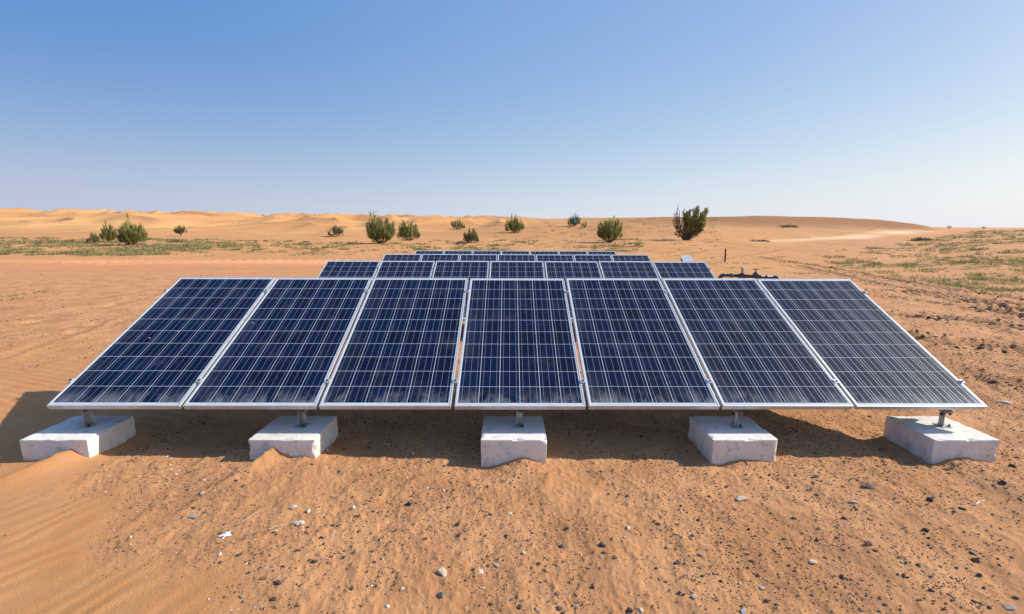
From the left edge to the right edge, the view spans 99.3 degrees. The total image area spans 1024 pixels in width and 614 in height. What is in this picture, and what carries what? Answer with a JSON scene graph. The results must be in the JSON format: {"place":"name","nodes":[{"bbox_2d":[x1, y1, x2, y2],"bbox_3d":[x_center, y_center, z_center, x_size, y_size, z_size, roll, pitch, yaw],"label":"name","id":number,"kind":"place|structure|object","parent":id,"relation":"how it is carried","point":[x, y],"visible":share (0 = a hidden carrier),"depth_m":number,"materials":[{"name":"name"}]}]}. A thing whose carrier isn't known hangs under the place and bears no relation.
{"place":"outdoors","nodes":[
{"label":"outdoors","id":0,"kind":"place"},
{"bbox_2d":[218,531,231,538],"bbox_3d":[-1.582,1.258,2.400,0.063,0.023,0.046,-8,13,-41],"label":"paper scrap","id":1,"kind":"object","parent":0,"point":[226,534],"visible":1,"depth_m":2.39,"materials":[{"name":"white paper"}]},
{"bbox_2d":[293,520,304,525],"bbox_3d":[-1.223,1.241,2.500,0.069,0.030,0.048,2,10,8],"label":"stone","id":2,"kind":"object","parent":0,"point":[300,522],"visible":1,"depth_m":2.49,"materials":[{"name":"stone"}]},
{"bbox_2d":[0,207,1023,613],"bbox_3d":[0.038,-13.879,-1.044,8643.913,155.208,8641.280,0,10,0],"label":"ground","id":3,"kind":"structure","parent":0,"point":[50,525],"depth_m":2.92,"materials":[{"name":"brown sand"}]},
{"bbox_2d":[19,416,135,460],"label":"concrete block","id":4,"kind":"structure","parent":3,"relation":"on","point":[106,433],"depth_m":3.25,"materials":[{"name":"white concrete"}]},
{"bbox_2d":[86,231,99,242],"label":"desert shrub","id":5,"kind":"object","parent":3,"relation":"on","point":[96,237],"visible":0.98,"depth_m":47.83,"materials":[{"name":"green plant"}]},
{"bbox_2d":[99,220,117,241],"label":"desert shrub","id":6,"kind":"object","parent":3,"relation":"on","point":[110,232],"visible":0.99,"depth_m":50.45,"materials":[{"name":"green plant"}]},
{"bbox_2d":[116,211,148,244],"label":"desert shrub","id":7,"kind":"object","parent":3,"relation":"on","point":[130,235],"visible":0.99,"depth_m":43.21,"materials":[{"name":"green plant"}]},
{"bbox_2d":[173,224,186,235],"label":"desert shrub","id":8,"kind":"object","parent":3,"relation":"on","point":[178,230],"visible":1,"depth_m":67.92,"materials":[{"name":"green plant"}]},
{"bbox_2d":[187,515,198,518],"bbox_3d":[-1.875,1.233,2.561,0.078,0.015,0.042,0,8,17],"label":"stone","id":9,"kind":"object","parent":3,"relation":"on","point":[193,516],"visible":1,"depth_m":2.55,"materials":[{"name":"grey stone"}]},
{"bbox_2d":[248,416,337,459],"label":"concrete block","id":10,"kind":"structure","parent":3,"relation":"on","point":[316,437],"depth_m":3.24,"materials":[{"name":"white concrete"}]},
{"bbox_2d":[327,225,343,236],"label":"desert shrub","id":11,"kind":"object","parent":3,"relation":"on","point":[335,229],"visible":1,"depth_m":71.12,"materials":[{"name":"green plant"}]},
{"bbox_2d":[365,210,394,242],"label":"desert shrub","id":12,"kind":"object","parent":3,"relation":"on","point":[378,231],"visible":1,"depth_m":45.56,"materials":[{"name":"green plant"}]},
{"bbox_2d":[397,219,420,240],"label":"desert shrub","id":13,"kind":"object","parent":3,"relation":"on","point":[404,231],"visible":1,"depth_m":56.12,"materials":[{"name":"green plant"}]},
{"bbox_2d":[436,567,446,576],"bbox_3d":[-0.342,1.318,2.166,0.054,0.044,0.046,6,12,32],"label":"stone","id":14,"kind":"object","parent":3,"relation":"on","point":[442,571],"visible":0.98,"depth_m":2.15,"materials":[{"name":"beige stone"}]},
{"bbox_2d":[438,592,444,597],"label":"stone","id":15,"kind":"object","parent":3,"relation":"on","point":[441,594],"visible":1,"depth_m":2.02,"materials":[{"name":"grey stone"}]},
{"bbox_2d":[450,218,465,228],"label":"desert shrub","id":16,"kind":"object","parent":3,"relation":"on","point":[457,223],"visible":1,"depth_m":106.74,"materials":[{"name":"green plant"}]},
{"bbox_2d":[453,240,467,243],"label":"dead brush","id":17,"kind":"object","parent":3,"relation":"on","point":[461,242],"visible":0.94,"depth_m":48.98,"materials":[{"name":"plant"}]},
{"bbox_2d":[462,225,478,242],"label":"desert shrub","id":18,"kind":"object","parent":3,"relation":"on","point":[469,236],"visible":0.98,"depth_m":51.04,"materials":[{"name":"green plant"}]},
{"bbox_2d":[0,217,1023,299],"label":"desert herbs","id":19,"kind":"object","parent":3,"relation":"on","point":[154,250],"visible":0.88,"depth_m":35.74,"materials":[{"name":"green plant"}]},
{"bbox_2d":[481,416,546,466],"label":"concrete block","id":20,"kind":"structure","parent":3,"relation":"on","point":[503,440],"depth_m":3.20,"materials":[{"name":"white concrete"}]},
{"bbox_2d":[505,213,523,231],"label":"desert shrub","id":21,"kind":"object","parent":3,"relation":"on","point":[515,225],"visible":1,"depth_m":79.65,"materials":[{"name":"green plant"}]},
{"bbox_2d":[68,289,964,427],"bbox_3d":[0.057,0.476,3.982,7.122,1.133,1.379,0,10,0],"label":"mounting rack","id":22,"kind":"object","parent":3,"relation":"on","point":[89,422],"visible":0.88,"depth_m":3.41,"materials":[{"name":"metal"}]},
{"bbox_2d":[46,277,275,408],"bbox_3d":[-2.986,0.227,3.929,0.988,0.041,1.700,0,38,0],"label":"solar panel","id":23,"kind":"object","parent":22,"relation":"attached to","point":[165,350],"visible":0.98,"depth_m":3.74,"materials":[{"name":"glass"}]},
{"bbox_2d":[183,277,371,408],"bbox_3d":[-1.972,0.230,3.937,0.988,0.040,1.700,0,38,0],"label":"solar panel","id":24,"kind":"object","parent":22,"relation":"attached to","point":[283,349],"visible":1,"depth_m":3.74,"materials":[{"name":"glass"}]},
{"bbox_2d":[319,278,467,408],"bbox_3d":[-0.958,0.233,3.943,0.988,0.040,1.700,0,38,0],"label":"solar panel","id":25,"kind":"object","parent":22,"relation":"attached to","point":[401,349],"visible":1,"depth_m":3.75,"materials":[{"name":"glass"}]},
{"bbox_2d":[454,278,585,409],"bbox_3d":[0.058,0.237,3.951,0.988,0.040,1.700,0,38,0],"label":"solar panel","id":26,"kind":"object","parent":22,"relation":"attached to","point":[518,351],"visible":1,"depth_m":3.76,"materials":[{"name":"glass"}]},
{"bbox_2d":[566,278,719,408],"bbox_3d":[1.071,0.236,3.957,0.988,0.040,1.700,0,38,0],"label":"solar panel","id":27,"kind":"object","parent":22,"relation":"attached to","point":[635,349],"visible":1,"depth_m":3.77,"materials":[{"name":"glass"}]},
{"bbox_2d":[661,278,852,408],"bbox_3d":[2.085,0.237,3.963,0.988,0.041,1.700,0,38,0],"label":"solar panel","id":28,"kind":"object","parent":22,"relation":"attached to","point":[751,349],"visible":0.98,"depth_m":3.77,"materials":[{"name":"glass"}]},
{"bbox_2d":[756,279,986,409],"bbox_3d":[3.101,0.242,3.972,0.988,0.040,1.700,0,38,0],"label":"solar panel","id":29,"kind":"object","parent":22,"relation":"attached to","point":[867,351],"visible":0.93,"depth_m":3.78,"materials":[{"name":"glass"}]},
{"bbox_2d":[322,267,710,310],"bbox_3d":[0.092,-0.096,7.536,7.122,1.102,1.379,0,10,0],"label":"mounting rack","id":30,"kind":"object","parent":3,"relation":"on","point":[543,267],"visible":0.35,"depth_m":7.97,"materials":[{"name":"metal"}]},
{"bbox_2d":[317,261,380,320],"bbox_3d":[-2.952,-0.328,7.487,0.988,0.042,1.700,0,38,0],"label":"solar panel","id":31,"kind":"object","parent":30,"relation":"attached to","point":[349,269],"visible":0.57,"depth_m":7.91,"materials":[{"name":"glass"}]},
{"bbox_2d":[375,261,434,277],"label":"solar panel","id":32,"kind":"object","parent":30,"relation":"attached to","point":[405,269],"visible":0.42,"depth_m":7.92,"materials":[{"name":"glass"}]},
{"bbox_2d":[432,261,488,320],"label":"solar panel","id":33,"kind":"object","parent":30,"relation":"attached to","point":[461,269],"visible":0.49,"depth_m":7.90,"materials":[{"name":"glass"}]},
{"bbox_2d":[489,261,544,277],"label":"solar panel","id":34,"kind":"object","parent":30,"relation":"attached to","point":[516,269],"visible":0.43,"depth_m":7.94,"materials":[{"name":"glass"}]},
{"bbox_2d":[544,261,601,320],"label":"solar panel","id":35,"kind":"object","parent":30,"relation":"attached to","point":[572,269],"visible":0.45,"depth_m":7.93,"materials":[{"name":"glass"}]},
{"bbox_2d":[598,261,658,277],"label":"solar panel","id":36,"kind":"object","parent":30,"relation":"attached to","point":[627,269],"visible":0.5,"depth_m":7.95,"materials":[{"name":"glass"}]},
{"bbox_2d":[652,261,714,318],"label":"solar panel","id":37,"kind":"object","parent":30,"relation":"attached to","point":[683,270],"visible":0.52,"depth_m":7.95,"materials":[{"name":"glass"}]},
{"bbox_2d":[568,213,580,225],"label":"desert shrub","id":38,"kind":"object","parent":3,"relation":"on","point":[572,219],"visible":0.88,"depth_m":97.57,"materials":[{"name":"green plant"}]},
{"bbox_2d":[596,215,623,241],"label":"desert shrub","id":39,"kind":"object","parent":3,"relation":"on","point":[610,230],"visible":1,"depth_m":48.94,"materials":[{"name":"green plant"}]},
{"bbox_2d":[626,607,632,613],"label":"stone","id":40,"kind":"object","parent":3,"relation":"on","point":[629,610],"visible":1,"depth_m":1.95,"materials":[{"name":"grey stone"}]},
{"bbox_2d":[680,255,693,261],"bbox_3d":[5.290,-0.954,13.264,0.300,1.214,0.343,1,10,4],"label":"control cabinet","id":41,"kind":"object","parent":3,"relation":"on","point":[686,258],"visible":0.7,"depth_m":13.16,"materials":[{"name":"grey metal"}]},
{"bbox_2d":[672,205,708,239],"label":"desert tree","id":42,"kind":"object","parent":3,"relation":"on","point":[690,223],"visible":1,"depth_m":50.67,"materials":[{"name":"green plant"}]},
{"bbox_2d":[688,416,777,464],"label":"concrete block","id":43,"kind":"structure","parent":3,"relation":"on","point":[718,440],"depth_m":3.23,"materials":[{"name":"white concrete"}]},
{"bbox_2d":[735,496,748,500],"bbox_3d":[1.474,1.231,2.795,0.083,0.022,0.049,-8,13,0],"label":"stone","id":44,"kind":"object","parent":3,"relation":"on","point":[740,498],"visible":1,"depth_m":2.78,"materials":[{"name":"beige stone"}]},
{"bbox_2d":[739,608,745,613],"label":"stone","id":45,"kind":"object","parent":3,"relation":"on","point":[743,611],"visible":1,"depth_m":1.95,"materials":[{"name":"white stone"}]},
{"bbox_2d":[718,267,779,278],"bbox_3d":[6.088,-0.529,11.214,1.455,1.003,0.149,4,11,22],"label":"pipe manifold","id":46,"kind":"object","parent":3,"relation":"on","point":[755,274],"visible":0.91,"depth_m":11.14,"materials":[{"name":"metal"}]},
{"bbox_2d":[751,238,768,241],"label":"dead brush","id":47,"kind":"object","parent":3,"relation":"on","point":[754,240],"visible":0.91,"depth_m":49.02,"materials":[{"name":"plant"}]},
{"bbox_2d":[862,484,872,488],"bbox_3d":[2.369,1.203,2.901,0.070,0.033,0.047,2,10,12],"label":"stone","id":48,"kind":"object","parent":3,"relation":"on","point":[867,486],"visible":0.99,"depth_m":2.89,"materials":[{"name":"grey stone"}]},
{"bbox_2d":[864,541,871,546],"bbox_3d":[1.926,1.290,2.355,0.040,0.039,0.032,-8,18,-14],"label":"stone","id":49,"kind":"object","parent":3,"relation":"on","point":[868,543],"visible":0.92,"depth_m":2.35,"materials":[{"name":"stone"}]},
{"bbox_2d":[907,237,932,240],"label":"dead brush","id":50,"kind":"object","parent":3,"relation":"on","point":[918,239],"visible":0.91,"depth_m":48.52,"materials":[{"name":"brown plant"}]},
{"bbox_2d":[883,416,999,463],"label":"concrete block","id":51,"kind":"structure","parent":3,"relation":"on","point":[924,438],"depth_m":3.28,"materials":[{"name":"white concrete"}]},
{"bbox_2d":[972,557,979,562],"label":"stone","id":52,"kind":"object","parent":3,"relation":"on","point":[976,560],"visible":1,"depth_m":2.26,"materials":[{"name":"black stone"}]},
{"bbox_2d":[994,400,1012,403],"bbox_3d":[4.919,0.952,4.350,0.143,0.030,0.066,7,12,36],"label":"stone","id":53,"kind":"object","parent":3,"relation":"on","point":[1004,402],"visible":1,"depth_m":4.34,"materials":[{"name":"grey stone"}]},
{"bbox_2d":[1003,605,1016,610],"bbox_3d":[2.257,1.361,1.970,0.052,0.013,0.029,1,16,-6],"label":"stone","id":54,"kind":"object","parent":3,"relation":"on","point":[1010,607],"visible":1,"depth_m":1.97,"materials":[{"name":"grey stone"}]},
{"bbox_2d":[0,0,1023,227],"label":"sky","id":55,"kind":"structure","parent":0,"point":[905,111],"materials":[{"name":"blue"}]},
{"bbox_3d":[0.125,-0.643,11.075,7.122,1.114,1.379,0,10,0],"label":"mounting rack","id":56,"kind":"object","parent":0,"visible":0},
{"bbox_2d":[375,254,421,275],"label":"solar panel","id":57,"kind":"object","parent":56,"relation":"attached to","point":[401,257],"visible":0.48,"depth_m":11.54,"materials":[{"name":"glass"}]},
{"bbox_2d":[421,254,458,277],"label":"solar panel","id":58,"kind":"object","parent":56,"relation":"attached to","point":[440,257],"visible":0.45,"depth_m":11.55,"materials":[{"name":"glass"}]},
{"bbox_2d":[459,254,496,277],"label":"solar panel","id":59,"kind":"object","parent":56,"relation":"attached to","point":[478,257],"visible":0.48,"depth_m":11.57,"materials":[{"name":"glass"}]},
{"bbox_2d":[498,254,534,260],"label":"solar panel","id":60,"kind":"object","parent":56,"relation":"attached to","point":[516,257],"visible":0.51,"depth_m":11.57,"materials":[{"name":"glass"}]},
{"bbox_2d":[536,254,573,277],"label":"solar panel","id":61,"kind":"object","parent":56,"relation":"attached to","point":[542,257],"visible":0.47,"depth_m":11.56,"materials":[{"name":"glass"}]},
{"bbox_2d":[574,255,611,277],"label":"solar panel","id":62,"kind":"object","parent":56,"relation":"attached to","point":[597,258],"visible":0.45,"depth_m":11.56,"materials":[{"name":"glass"}]},
{"bbox_2d":[611,255,650,260],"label":"solar panel","id":63,"kind":"object","parent":56,"relation":"attached to","point":[630,258],"visible":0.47,"depth_m":11.57,"materials":[{"name":"glass"}]},
{"bbox_3d":[0.130,-1.231,14.860,7.122,1.111,1.379,0,10,0],"label":"mounting rack","id":64,"kind":"object","parent":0,"visible":0},
{"bbox_2d":[415,250,443,257],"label":"solar panel","id":65,"kind":"object","parent":64,"relation":"on","point":[429,252],"visible":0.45,"depth_m":15.36,"materials":[{"name":"glass"}]},
{"bbox_2d":[444,251,471,257],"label":"solar panel","id":66,"kind":"object","parent":64,"relation":"on","point":[458,252],"visible":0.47,"depth_m":15.37,"materials":[{"name":"glass"}]},
{"bbox_2d":[473,251,500,257],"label":"solar panel","id":67,"kind":"object","parent":64,"relation":"on","point":[487,252],"visible":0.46,"depth_m":15.38,"materials":[{"name":"glass"}]},
{"bbox_2d":[502,251,529,253],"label":"solar panel","id":68,"kind":"object","parent":64,"relation":"on","point":[515,252],"visible":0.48,"depth_m":15.40,"materials":[{"name":"glass"}]},
{"bbox_2d":[530,251,557,258],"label":"solar panel","id":69,"kind":"object","parent":64,"relation":"on","point":[545,252],"visible":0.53,"depth_m":15.41,"materials":[{"name":"glass"}]},
{"bbox_2d":[559,251,586,257],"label":"solar panel","id":70,"kind":"object","parent":64,"relation":"on","point":[573,253],"visible":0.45,"depth_m":15.37,"materials":[{"name":"glass"}]},
{"bbox_2d":[587,251,615,257],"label":"solar panel","id":71,"kind":"object","parent":64,"relation":"on","point":[601,252],"visible":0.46,"depth_m":15.38,"materials":[{"name":"glass"}]}
]}

